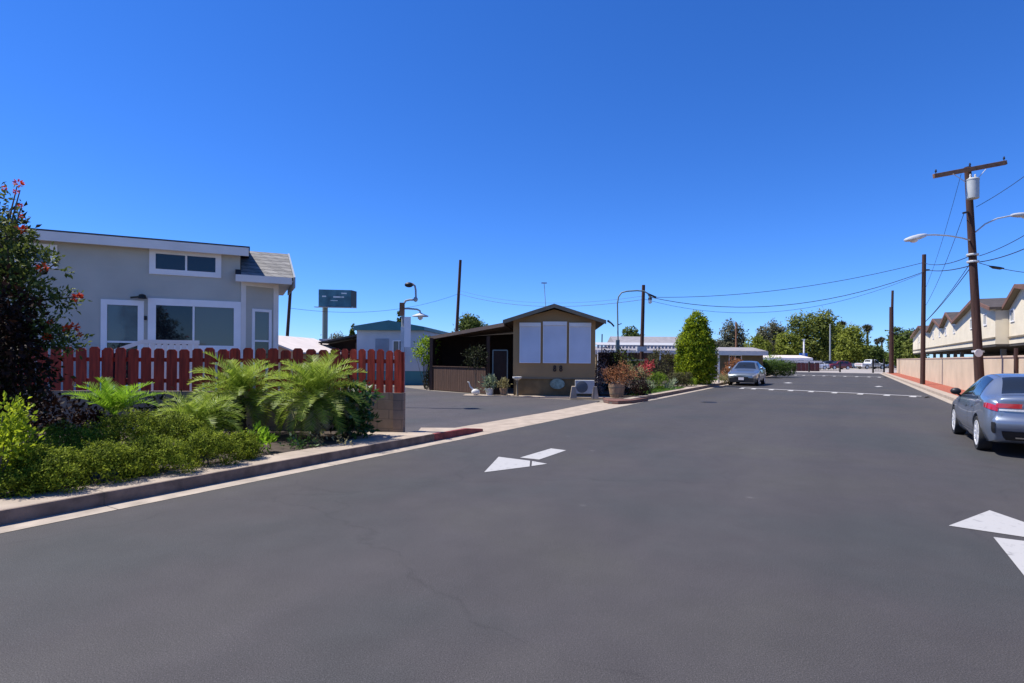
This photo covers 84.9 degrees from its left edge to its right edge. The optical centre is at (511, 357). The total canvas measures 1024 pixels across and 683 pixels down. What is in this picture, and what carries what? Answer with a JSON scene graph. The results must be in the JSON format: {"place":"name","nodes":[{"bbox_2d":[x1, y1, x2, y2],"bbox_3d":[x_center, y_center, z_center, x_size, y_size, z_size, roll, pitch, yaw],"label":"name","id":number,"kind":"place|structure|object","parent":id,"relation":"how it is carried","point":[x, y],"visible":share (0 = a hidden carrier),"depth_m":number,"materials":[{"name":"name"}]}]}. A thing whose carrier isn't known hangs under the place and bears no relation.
{"place":"outdoors","nodes":[
{"label":"outdoors","id":0,"kind":"place"},
{"bbox_2d":[0,429,450,509],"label":"concrete path","id":1,"kind":"structure","parent":0,"point":[18,501],"depth_m":7.45,"materials":[{"name":"concrete"}]},
{"bbox_2d":[343,431,412,442],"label":"concrete path","id":2,"kind":"structure","parent":0,"point":[378,434],"depth_m":11.14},
{"bbox_2d":[278,384,602,431],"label":"side road","id":3,"kind":"structure","parent":0,"point":[430,409],"depth_m":19.19,"materials":[{"name":"asphalt"}]},
{"bbox_2d":[399,282,428,391],"bbox_3d":[-3.323,-0.447,19.000,0.970,4.250,0.560,0,0,0],"label":"lamp post","id":4,"kind":"object","parent":3,"relation":"on","point":[405,331],"visible":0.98,"depth_m":18.89,"materials":[{"name":"metal"}]},
{"bbox_2d":[461,342,489,388],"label":"ball shrub","id":5,"kind":"object","parent":3,"relation":"on","point":[471,355],"visible":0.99,"depth_m":25.48,"materials":[{"name":"green plant"}]},
{"bbox_2d":[0,372,1023,682],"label":"road","id":6,"kind":"structure","parent":0,"point":[764,534],"depth_m":4.64,"materials":[{"name":"asphalt"}]},
{"bbox_2d":[0,436,471,532],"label":"gutter","id":7,"kind":"object","parent":6,"relation":"on","point":[71,515],"visible":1,"depth_m":7.00,"materials":[{"name":"concrete"}]},
{"bbox_2d":[485,457,529,471],"bbox_3d":[-0.016,1.695,8.911,0.617,0.001,1.320,0,0,8],"label":"road marking","id":8,"kind":"object","parent":6,"relation":"on","point":[501,463],"visible":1,"depth_m":8.92,"materials":[{"name":"paint"}]},
{"bbox_2d":[520,448,564,458],"bbox_3d":[0.592,1.699,9.949,0.361,0.001,1.161,0,0,31],"label":"road marking","id":9,"kind":"object","parent":6,"relation":"on","point":[544,453],"visible":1,"depth_m":9.86,"materials":[{"name":"paint"}]},
{"bbox_2d":[606,372,788,407],"bbox_3d":[20.778,1.841,48.289,0.300,0.001,67.800,0,0,31],"label":"gutter","id":10,"kind":"object","parent":6,"relation":"on","point":[671,395],"visible":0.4,"depth_m":26.09,"materials":[{"name":"concrete"}]},
{"bbox_2d":[728,361,765,385],"bbox_3d":[16.106,1.007,38.369,2.215,1.612,4.979,0,0,31],"label":"silver car","id":11,"kind":"object","parent":6,"relation":"on","point":[748,371],"visible":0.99,"depth_m":36.94,"materials":[{"name":"paint"}]},
{"bbox_2d":[723,387,927,397],"bbox_3d":[16.033,1.785,29.754,1.100,0.074,9.986,0,0,-40],"label":"road marking","id":12,"kind":"object","parent":6,"relation":"on","point":[831,392],"visible":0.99,"depth_m":28.67,"materials":[{"name":"paint"}]},
{"bbox_2d":[879,373,952,403],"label":"gutter","id":13,"kind":"object","parent":6,"relation":"on","point":[936,396],"visible":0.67,"depth_m":31.02,"materials":[{"name":"concrete"}]},
{"bbox_2d":[949,510,1023,536],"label":"road marking","id":14,"kind":"object","parent":6,"relation":"on","point":[991,521],"visible":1,"depth_m":5.83,"materials":[{"name":"paint"}]},
{"bbox_2d":[950,373,1023,449],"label":"blue sedan","id":15,"kind":"object","parent":6,"relation":"on","point":[987,411],"visible":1,"depth_m":10.51,"materials":[{"name":"paint"}]},
{"bbox_2d":[994,537,1023,574],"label":"road marking","id":16,"kind":"object","parent":6,"relation":"on","point":[1013,549],"visible":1,"depth_m":5.05,"materials":[{"name":"paint"}]},
{"bbox_2d":[0,0,1023,357],"label":"sky","id":17,"kind":"structure","parent":0,"point":[590,150],"materials":[{"name":"blue"}]},
{"bbox_2d":[457,402,621,436],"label":"concrete path","id":18,"kind":"structure","parent":0,"point":[503,425],"depth_m":15.53,"materials":[{"name":"concrete"}]},
{"bbox_2d":[463,394,616,398],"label":"concrete path","id":19,"kind":"structure","parent":0,"point":[537,396],"depth_m":24.49,"materials":[{"name":"concrete"}]},
{"bbox_2d":[476,374,497,394],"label":"pot plant","id":20,"kind":"object","parent":19,"relation":"on","point":[489,391],"visible":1,"depth_m":24.98,"materials":[{"name":"green plant"}]},
{"bbox_2d":[492,350,507,394],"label":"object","id":21,"kind":"object","parent":19,"relation":"on","point":[500,370],"depth_m":25.50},
{"bbox_2d":[375,367,887,404],"bbox_3d":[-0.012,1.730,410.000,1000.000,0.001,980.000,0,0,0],"label":"ground","id":22,"kind":"structure","parent":0,"point":[422,388],"depth_m":28.58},
{"bbox_2d":[0,227,295,390],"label":"park model house","id":23,"kind":"structure","parent":22,"relation":"on","point":[217,297],"depth_m":15.68,"materials":[{"name":"grey"}]},
{"bbox_2d":[9,243,56,268],"bbox_3d":[-12.333,-2.643,14.422,0.991,0.622,0.045,0,0,-26],"label":"window","id":24,"kind":"structure","parent":23,"relation":"in","point":[51,247],"depth_m":14.52,"materials":[{"name":"white paint"}]},
{"bbox_2d":[100,299,143,389],"bbox_3d":[-10.618,-0.353,15.268,0.975,2.458,0.045,0,0,-26],"label":"door","id":25,"kind":"structure","parent":23,"relation":"in","point":[122,321],"depth_m":15.26,"materials":[{"name":"white paint"}]},
{"bbox_2d":[149,249,220,277],"bbox_3d":[-9.265,-2.696,15.922,1.775,0.726,0.045,0,0,-26],"label":"window","id":26,"kind":"structure","parent":23,"relation":"in","point":[163,262],"depth_m":15.90,"materials":[{"name":"glass"}]},
{"bbox_2d":[148,298,240,351],"bbox_3d":[-9.052,-0.916,16.032,2.323,1.490,0.045,0,0,-26],"label":"window","id":27,"kind":"structure","parent":23,"relation":"in","point":[216,324],"depth_m":16.05,"materials":[{"name":"glass"}]},
{"bbox_2d":[251,309,271,368],"bbox_3d":[-7.603,-0.566,17.008,0.045,1.826,0.588,0,0,42],"label":"door","id":28,"kind":"structure","parent":23,"relation":"in","point":[261,318],"depth_m":17.02,"materials":[{"name":"white paint"}]},
{"bbox_2d":[114,340,199,390],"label":"deck","id":29,"kind":"structure","parent":22,"relation":"on","point":[165,343],"depth_m":14.32,"materials":[{"name":"wood"}]},
{"bbox_2d":[0,430,376,498],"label":"planting bed","id":30,"kind":"object","parent":22,"relation":"on","point":[277,447],"depth_m":9.85,"materials":[{"name":"soil"}]},
{"bbox_2d":[0,391,48,471],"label":"leafy shrub","id":31,"kind":"object","parent":30,"relation":"on","point":[14,437],"visible":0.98,"depth_m":6.33,"materials":[{"name":"green plant"}]},
{"bbox_2d":[0,462,60,498],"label":"juniper shrub","id":32,"kind":"object","parent":30,"relation":"on","point":[9,481],"visible":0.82,"depth_m":6.15,"materials":[{"name":"green plant"}]},
{"bbox_2d":[0,431,66,471],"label":"juniper shrub","id":33,"kind":"object","parent":30,"relation":"on","point":[50,441],"visible":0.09,"depth_m":6.92,"materials":[{"name":"green plant"}]},
{"bbox_2d":[0,178,94,463],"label":"flowering shrub","id":34,"kind":"object","parent":30,"relation":"on","point":[18,349],"visible":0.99,"depth_m":7.56,"materials":[{"name":"green plant"}]},
{"bbox_2d":[6,442,98,494],"bbox_3d":[-5.321,1.270,6.498,1.020,0.604,0.859,0,0,0],"label":"juniper shrub","id":35,"kind":"object","parent":30,"relation":"on","point":[48,458],"visible":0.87,"depth_m":6.34,"materials":[{"name":"green plant"}]},
{"bbox_2d":[28,418,117,466],"bbox_3d":[-6.133,1.197,7.834,1.177,0.741,0.943,0,0,27],"label":"juniper shrub","id":36,"kind":"object","parent":30,"relation":"on","point":[59,432],"visible":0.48,"depth_m":7.72,"materials":[{"name":"green plant"}]},
{"bbox_2d":[15,381,135,443],"bbox_3d":[-7.669,0.944,9.417,2.706,1.335,1.266,0,0,0],"label":"dark shrub","id":37,"kind":"object","parent":30,"relation":"on","point":[83,417],"visible":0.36,"depth_m":9.34,"materials":[{"name":"green plant"}]},
{"bbox_2d":[60,436,155,484],"bbox_3d":[-5.075,1.251,6.986,1.016,0.651,0.933,0,0,-13],"label":"juniper shrub","id":38,"kind":"object","parent":30,"relation":"on","point":[106,457],"visible":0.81,"depth_m":6.85,"materials":[{"name":"green plant"}]},
{"bbox_2d":[62,377,162,439],"bbox_3d":[-6.594,0.930,9.365,1.459,1.290,1.265,0,0,0],"label":"fern","id":39,"kind":"object","parent":30,"relation":"on","point":[108,398],"visible":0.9,"depth_m":9.26,"materials":[{"name":"green plant"}]},
{"bbox_2d":[78,401,173,454],"bbox_3d":[-5.691,1.100,8.236,1.303,0.938,1.162,0,0,0],"label":"juniper shrub","id":40,"kind":"object","parent":30,"relation":"on","point":[142,423],"visible":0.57,"depth_m":8.18,"materials":[{"name":"green plant"}]},
{"bbox_2d":[117,432,202,476],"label":"juniper shrub","id":41,"kind":"object","parent":30,"relation":"on","point":[170,452],"visible":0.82,"depth_m":7.33,"materials":[{"name":"green plant"}]},
{"bbox_2d":[139,406,211,460],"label":"juniper shrub","id":42,"kind":"object","parent":30,"relation":"on","point":[183,430],"visible":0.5,"depth_m":8.53,"materials":[{"name":"green plant"}]},
{"bbox_2d":[122,387,249,438],"bbox_3d":[-6.083,1.058,10.393,2.485,1.069,0.988,0,0,0],"label":"dark shrub","id":43,"kind":"object","parent":30,"relation":"on","point":[162,397],"visible":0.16,"depth_m":10.32,"materials":[{"name":"green plant"}]},
{"bbox_2d":[150,390,245,447],"bbox_3d":[-5.335,1.107,9.562,1.642,1.179,1.557,0,0,0],"label":"pygmy palm","id":44,"kind":"object","parent":30,"relation":"on","point":[205,411],"visible":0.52,"depth_m":9.51,"materials":[{"name":"green plant"}]},
{"bbox_2d":[168,425,243,467],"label":"juniper shrub","id":45,"kind":"object","parent":30,"relation":"on","point":[207,443],"visible":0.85,"depth_m":7.91,"materials":[{"name":"green plant"}]},
{"bbox_2d":[185,351,291,436],"bbox_3d":[-5.330,0.724,10.888,1.828,1.727,1.971,0,0,27],"label":"pygmy palm","id":46,"kind":"object","parent":30,"relation":"on","point":[238,382],"visible":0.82,"depth_m":10.74,"materials":[{"name":"green plant"}]},
{"bbox_2d":[220,428,262,459],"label":"juniper shrub","id":47,"kind":"object","parent":30,"relation":"on","point":[250,445],"visible":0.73,"depth_m":8.43,"materials":[{"name":"green plant"}]},
{"bbox_2d":[241,421,278,452],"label":"weed plant","id":48,"kind":"object","parent":30,"relation":"on","point":[269,437],"visible":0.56,"depth_m":9.09,"materials":[{"name":"green plant"}]},
{"bbox_2d":[279,433,324,448],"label":"ground plant","id":49,"kind":"object","parent":30,"relation":"on","point":[298,444],"visible":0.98,"depth_m":9.57,"materials":[{"name":"green plant"}]},
{"bbox_2d":[257,350,370,439],"bbox_3d":[-3.739,0.707,10.604,2.174,1.774,1.970,0,0,0],"label":"pygmy palm","id":50,"kind":"object","parent":30,"relation":"on","point":[314,383],"visible":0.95,"depth_m":10.35,"materials":[{"name":"green plant"}]},
{"bbox_2d":[320,376,384,439],"bbox_3d":[-3.163,0.947,10.920,1.323,1.288,0.973,0,0,0],"label":"broadleaf shrub","id":51,"kind":"object","parent":30,"relation":"on","point":[364,414],"visible":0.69,"depth_m":10.80,"materials":[{"name":"green plant"}]},
{"bbox_2d":[19,390,404,431],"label":"block wall","id":52,"kind":"structure","parent":22,"relation":"on","point":[389,408],"depth_m":11.76,"materials":[{"name":"concrete"}]},
{"bbox_2d":[16,347,404,392],"bbox_3d":[-7.395,0.234,11.834,10.254,0.927,0.446,0,0,-1],"label":"picket fence","id":53,"kind":"object","parent":52,"relation":"on","point":[133,359],"visible":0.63,"depth_m":11.80,"materials":[{"name":"red wood"}]},
{"bbox_2d":[0,434,433,524],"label":"kerb","id":54,"kind":"structure","parent":22,"relation":"on","point":[32,511],"depth_m":7.05,"materials":[{"name":"concrete"}]},
{"bbox_2d":[278,335,349,387],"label":"house","id":55,"kind":"structure","parent":22,"relation":"on","point":[290,343],"depth_m":32.64,"materials":[{"name":"white paint"}]},
{"bbox_2d":[317,289,356,338],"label":"billboard","id":56,"kind":"object","parent":22,"relation":"on","point":[337,299],"visible":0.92,"depth_m":130.21,"materials":[{"name":"teal paint"}]},
{"bbox_2d":[318,334,356,379],"bbox_3d":[-10.680,0.050,39.389,2.580,3.190,8.000,0,0,5],"label":"carport","id":57,"kind":"object","parent":22,"relation":"on","point":[349,343],"visible":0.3,"depth_m":36.67,"materials":[{"name":"brown wood"}]},
{"bbox_2d":[353,320,448,384],"bbox_3d":[-6.995,-0.329,42.260,4.470,4.000,15.600,0,0,5],"label":"mobile home","id":58,"kind":"object","parent":22,"relation":"on","point":[385,336],"visible":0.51,"depth_m":34.78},
{"bbox_2d":[375,339,388,369],"bbox_3d":[-8.090,-0.231,34.857,0.850,1.950,0.028,0,0,4],"label":"door","id":59,"kind":"structure","parent":58,"relation":"in","point":[383,344],"depth_m":34.84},
{"bbox_2d":[410,334,440,388],"bbox_3d":[-4.686,0.187,30.590,1.741,3.028,1.469,0,0,0],"label":"tree","id":60,"kind":"object","parent":22,"relation":"on","point":[420,350],"visible":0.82,"depth_m":30.50,"materials":[{"name":"green plant"}]},
{"bbox_2d":[432,428,482,440],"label":"painted kerb","id":61,"kind":"structure","parent":22,"relation":"on","point":[450,434],"depth_m":11.97,"materials":[{"name":"red paint"}]},
{"bbox_2d":[455,260,461,331],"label":"utility pole","id":62,"kind":"object","parent":22,"relation":"on","point":[458,298],"visible":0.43,"depth_m":59.86,"materials":[{"name":"brown wood"}]},
{"bbox_2d":[432,366,485,393],"bbox_3d":[-2.747,1.052,28.103,0.090,1.258,4.238,0,0,-45],"label":"picket fence","id":63,"kind":"object","parent":22,"relation":"on","point":[451,378],"visible":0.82,"depth_m":28.09,"materials":[{"name":"brown wood"}]},
{"bbox_2d":[451,311,487,331],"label":"broadleaf tree","id":64,"kind":"object","parent":22,"relation":"on","point":[468,322],"visible":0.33,"depth_m":74.12,"materials":[{"name":"green plant"}]},
{"bbox_2d":[428,323,513,389],"bbox_3d":[-2.116,0.063,32.124,5.380,3.294,14.388,0,0,5],"label":"carport","id":65,"kind":"object","parent":22,"relation":"on","point":[456,344],"visible":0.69,"depth_m":31.77,"materials":[{"name":"brown metal"}]},
{"bbox_2d":[503,304,605,395],"bbox_3d":[2.298,-0.314,30.373,4.490,4.100,12.035,0,0,5],"label":"mobile home","id":66,"kind":"object","parent":22,"relation":"on","point":[551,342],"visible":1,"depth_m":24.93,"materials":[{"name":"beige"}]},
{"bbox_2d":[570,380,598,398],"bbox_3d":[3.037,1.321,23.559,1.197,0.780,0.380,0,0,5],"label":"heat pump","id":67,"kind":"object","parent":22,"relation":"on","point":[584,387],"visible":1,"depth_m":23.40,"materials":[{"name":"metal"}]},
{"bbox_2d":[603,397,647,403],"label":"brick kerb","id":68,"kind":"structure","parent":22,"relation":"on","point":[618,401],"depth_m":21.38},
{"bbox_2d":[595,346,767,375],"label":"mobile home","id":69,"kind":"object","parent":22,"relation":"on","point":[747,354],"visible":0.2,"depth_m":52.00,"materials":[{"name":"white paint"}]},
{"bbox_2d":[632,373,779,398],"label":"kerb","id":70,"kind":"structure","parent":22,"relation":"on","point":[675,392],"depth_m":27.72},
{"bbox_2d":[717,318,749,346],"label":"broadleaf tree","id":71,"kind":"object","parent":22,"relation":"on","point":[728,339],"visible":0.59,"depth_m":124.19,"materials":[{"name":"green plant"}]},
{"bbox_2d":[744,334,774,354],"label":"broadleaf tree","id":72,"kind":"object","parent":22,"relation":"on","point":[759,343],"visible":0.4,"depth_m":117.01,"materials":[{"name":"green plant"}]},
{"bbox_2d":[756,318,788,354],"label":"broadleaf tree","id":73,"kind":"object","parent":22,"relation":"on","point":[766,333],"visible":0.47,"depth_m":127.39,"materials":[{"name":"green plant"}]},
{"bbox_2d":[763,359,797,376],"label":"boxed hedge","id":74,"kind":"object","parent":22,"relation":"on","point":[781,368],"visible":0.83,"depth_m":53.55,"materials":[{"name":"green plant"}]},
{"bbox_2d":[773,330,803,354],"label":"broadleaf tree","id":75,"kind":"object","parent":22,"relation":"on","point":[783,345],"visible":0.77,"depth_m":119.24,"materials":[{"name":"green plant"}]},
{"bbox_2d":[786,307,841,360],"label":"broadleaf tree","id":76,"kind":"object","parent":22,"relation":"on","point":[816,344],"visible":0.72,"depth_m":126.18,"materials":[{"name":"green plant"}]},
{"bbox_2d":[831,321,871,363],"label":"broadleaf tree","id":77,"kind":"object","parent":22,"relation":"on","point":[850,346],"visible":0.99,"depth_m":120.50,"materials":[{"name":"green plant"}]},
{"bbox_2d":[859,343,887,367],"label":"broadleaf tree","id":78,"kind":"object","parent":22,"relation":"on","point":[877,351],"visible":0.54,"depth_m":128.73,"materials":[{"name":"green plant"}]},
{"bbox_2d":[884,326,914,367],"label":"broadleaf tree","id":79,"kind":"object","parent":22,"relation":"on","point":[901,337],"visible":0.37,"depth_m":107.34,"materials":[{"name":"green plant"}]},
{"bbox_2d":[900,334,928,358],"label":"broadleaf tree","id":80,"kind":"object","parent":22,"relation":"on","point":[907,351],"visible":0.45,"depth_m":103.66,"materials":[{"name":"green plant"}]},
{"bbox_2d":[882,372,957,400],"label":"kerb","id":81,"kind":"structure","parent":22,"relation":"on","point":[949,396],"depth_m":31.73,"materials":[{"name":"concrete"}]},
{"bbox_2d":[889,373,965,395],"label":"mulch bed","id":82,"kind":"object","parent":22,"relation":"on","point":[944,388],"visible":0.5,"depth_m":37.12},
{"bbox_2d":[889,307,893,372],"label":"utility pole","id":83,"kind":"object","parent":82,"relation":"on","point":[891,340],"visible":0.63,"depth_m":68.51,"materials":[{"name":"brown wood"}]},
{"bbox_2d":[920,254,925,383],"bbox_3d":[27.531,-2.440,37.500,0.298,8.984,0.288,0,0,0],"label":"utility pole","id":84,"kind":"object","parent":82,"relation":"on","point":[923,335],"visible":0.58,"depth_m":37.40,"materials":[{"name":"brown wood"}]},
{"bbox_2d":[932,156,1006,382],"bbox_3d":[18.529,-3.094,22.694,2.921,10.167,0.714,0,0,-12],"label":"utility pole","id":85,"kind":"object","parent":82,"relation":"on","point":[972,188],"visible":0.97,"depth_m":22.77,"materials":[{"name":"brown wood"}]},
{"bbox_2d":[904,234,969,242],"bbox_3d":[16.503,-4.548,21.600,5.200,0.672,0.339,0,0,-31],"label":"street lamp","id":86,"kind":"object","parent":85,"relation":"attached to","point":[914,238],"visible":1,"depth_m":20.55,"materials":[{"name":"metal"}]},
{"bbox_2d":[897,355,1023,389],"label":"boundary wall","id":87,"kind":"structure","parent":22,"relation":"on","point":[956,372],"depth_m":32.73,"materials":[{"name":"beige paint"}]},
{"bbox_2d":[910,284,1023,357],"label":"apartment building","id":88,"kind":"structure","parent":22,"relation":"on","point":[1002,326],"depth_m":37.32,"materials":[{"name":"beige paint"}]},
{"bbox_2d":[595,380,676,398],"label":"garden soil","id":89,"kind":"structure","parent":0,"point":[605,393],"depth_m":27.71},
{"bbox_2d":[595,346,626,390],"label":"dark shrub","id":90,"kind":"object","parent":89,"relation":"on","point":[603,357],"visible":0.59,"depth_m":27.38,"materials":[{"name":"green plant"}]},
{"bbox_2d":[608,384,624,397],"bbox_3d":[4.342,1.360,23.231,0.688,0.560,0.683,0,0,0],"label":"barrel planter","id":91,"kind":"object","parent":89,"relation":"on","point":[616,391],"visible":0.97,"depth_m":22.97,"materials":[{"name":"brown wood"}]},
{"bbox_2d":[599,360,639,385],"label":"potted shrub","id":92,"kind":"object","parent":91,"relation":"in","point":[620,379],"visible":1,"depth_m":23.16,"materials":[{"name":"orange plant"}]},
{"bbox_2d":[607,290,651,351],"bbox_3d":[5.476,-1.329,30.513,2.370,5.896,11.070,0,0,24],"label":"gooseneck lamp","id":93,"kind":"object","parent":89,"relation":"on","point":[612,324],"visible":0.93,"depth_m":34.99,"materials":[{"name":"metal"}]},
{"bbox_2d":[608,347,650,386],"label":"green shrub","id":94,"kind":"object","parent":89,"relation":"on","point":[626,356],"visible":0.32,"depth_m":29.89,"materials":[{"name":"green plant"}]},
{"bbox_2d":[595,342,677,374],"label":"awning","id":95,"kind":"object","parent":89,"relation":"on","point":[613,344],"visible":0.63,"depth_m":46.05,"materials":[{"name":"white paint"}]},
{"bbox_2d":[623,378,653,395],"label":"dark shrub","id":96,"kind":"object","parent":89,"relation":"on","point":[636,386],"visible":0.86,"depth_m":23.94,"materials":[{"name":"green plant"}]},
{"bbox_2d":[636,285,655,379],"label":"utility pole","id":97,"kind":"object","parent":89,"relation":"on","point":[641,348],"visible":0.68,"depth_m":40.88,"materials":[{"name":"brown wood"}]},
{"bbox_2d":[628,388,681,395],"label":"lawn","id":98,"kind":"structure","parent":89,"relation":"on","point":[651,393],"depth_m":25.91,"materials":[{"name":"plant"}]},
{"bbox_2d":[616,360,651,391],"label":"pale shrub","id":99,"kind":"object","parent":98,"relation":"on","point":[642,372],"visible":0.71,"depth_m":26.18,"materials":[{"name":"green plant"}]},
{"bbox_2d":[647,371,668,387],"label":"round shrub","id":100,"kind":"object","parent":98,"relation":"on","point":[664,377],"visible":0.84,"depth_m":29.18,"materials":[{"name":"green plant"}]},
{"bbox_2d":[639,348,676,383],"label":"olive shrub","id":101,"kind":"object","parent":89,"relation":"on","point":[668,355],"visible":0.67,"depth_m":35.84,"materials":[{"name":"green plant"}]},
{"bbox_2d":[598,352,717,379],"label":"board fence","id":102,"kind":"object","parent":89,"relation":"on","point":[637,355],"visible":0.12,"depth_m":41.39,"materials":[{"name":"brown wood"}]},
{"bbox_2d":[666,371,693,386],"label":"clipped hedge","id":103,"kind":"object","parent":89,"relation":"on","point":[682,378],"visible":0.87,"depth_m":31.83,"materials":[{"name":"green plant"}]},
{"bbox_2d":[608,336,678,346],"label":"house","id":104,"kind":"structure","parent":0,"point":[625,339],"depth_m":72.52,"materials":[{"name":"white"}]},
{"bbox_2d":[626,377,724,394],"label":"grass","id":105,"kind":"structure","parent":0,"point":[661,389],"depth_m":28.06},
{"bbox_2d":[671,310,720,384],"bbox_3d":[11.519,-0.633,35.060,2.978,4.836,2.823,0,0,0],"label":"cypress tree","id":106,"kind":"object","parent":105,"relation":"on","point":[696,348],"visible":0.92,"depth_m":34.34,"materials":[{"name":"green plant"}]},
{"bbox_2d":[792,368,896,373],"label":"cross street","id":107,"kind":"structure","parent":0,"point":[855,370],"depth_m":88.11,"materials":[{"name":"asphalt"}]},
{"bbox_2d":[763,355,812,369],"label":"mobile home","id":108,"kind":"object","parent":107,"relation":"on","point":[795,357],"visible":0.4,"depth_m":92.00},
{"bbox_2d":[786,361,821,370],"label":"fence","id":109,"kind":"object","parent":107,"relation":"on","point":[802,365],"visible":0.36,"depth_m":85.97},
{"bbox_2d":[855,359,885,368],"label":"pickup truck","id":110,"kind":"object","parent":107,"relation":"on","point":[867,364],"visible":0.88,"depth_m":111.23,"materials":[{"name":"white paint"}]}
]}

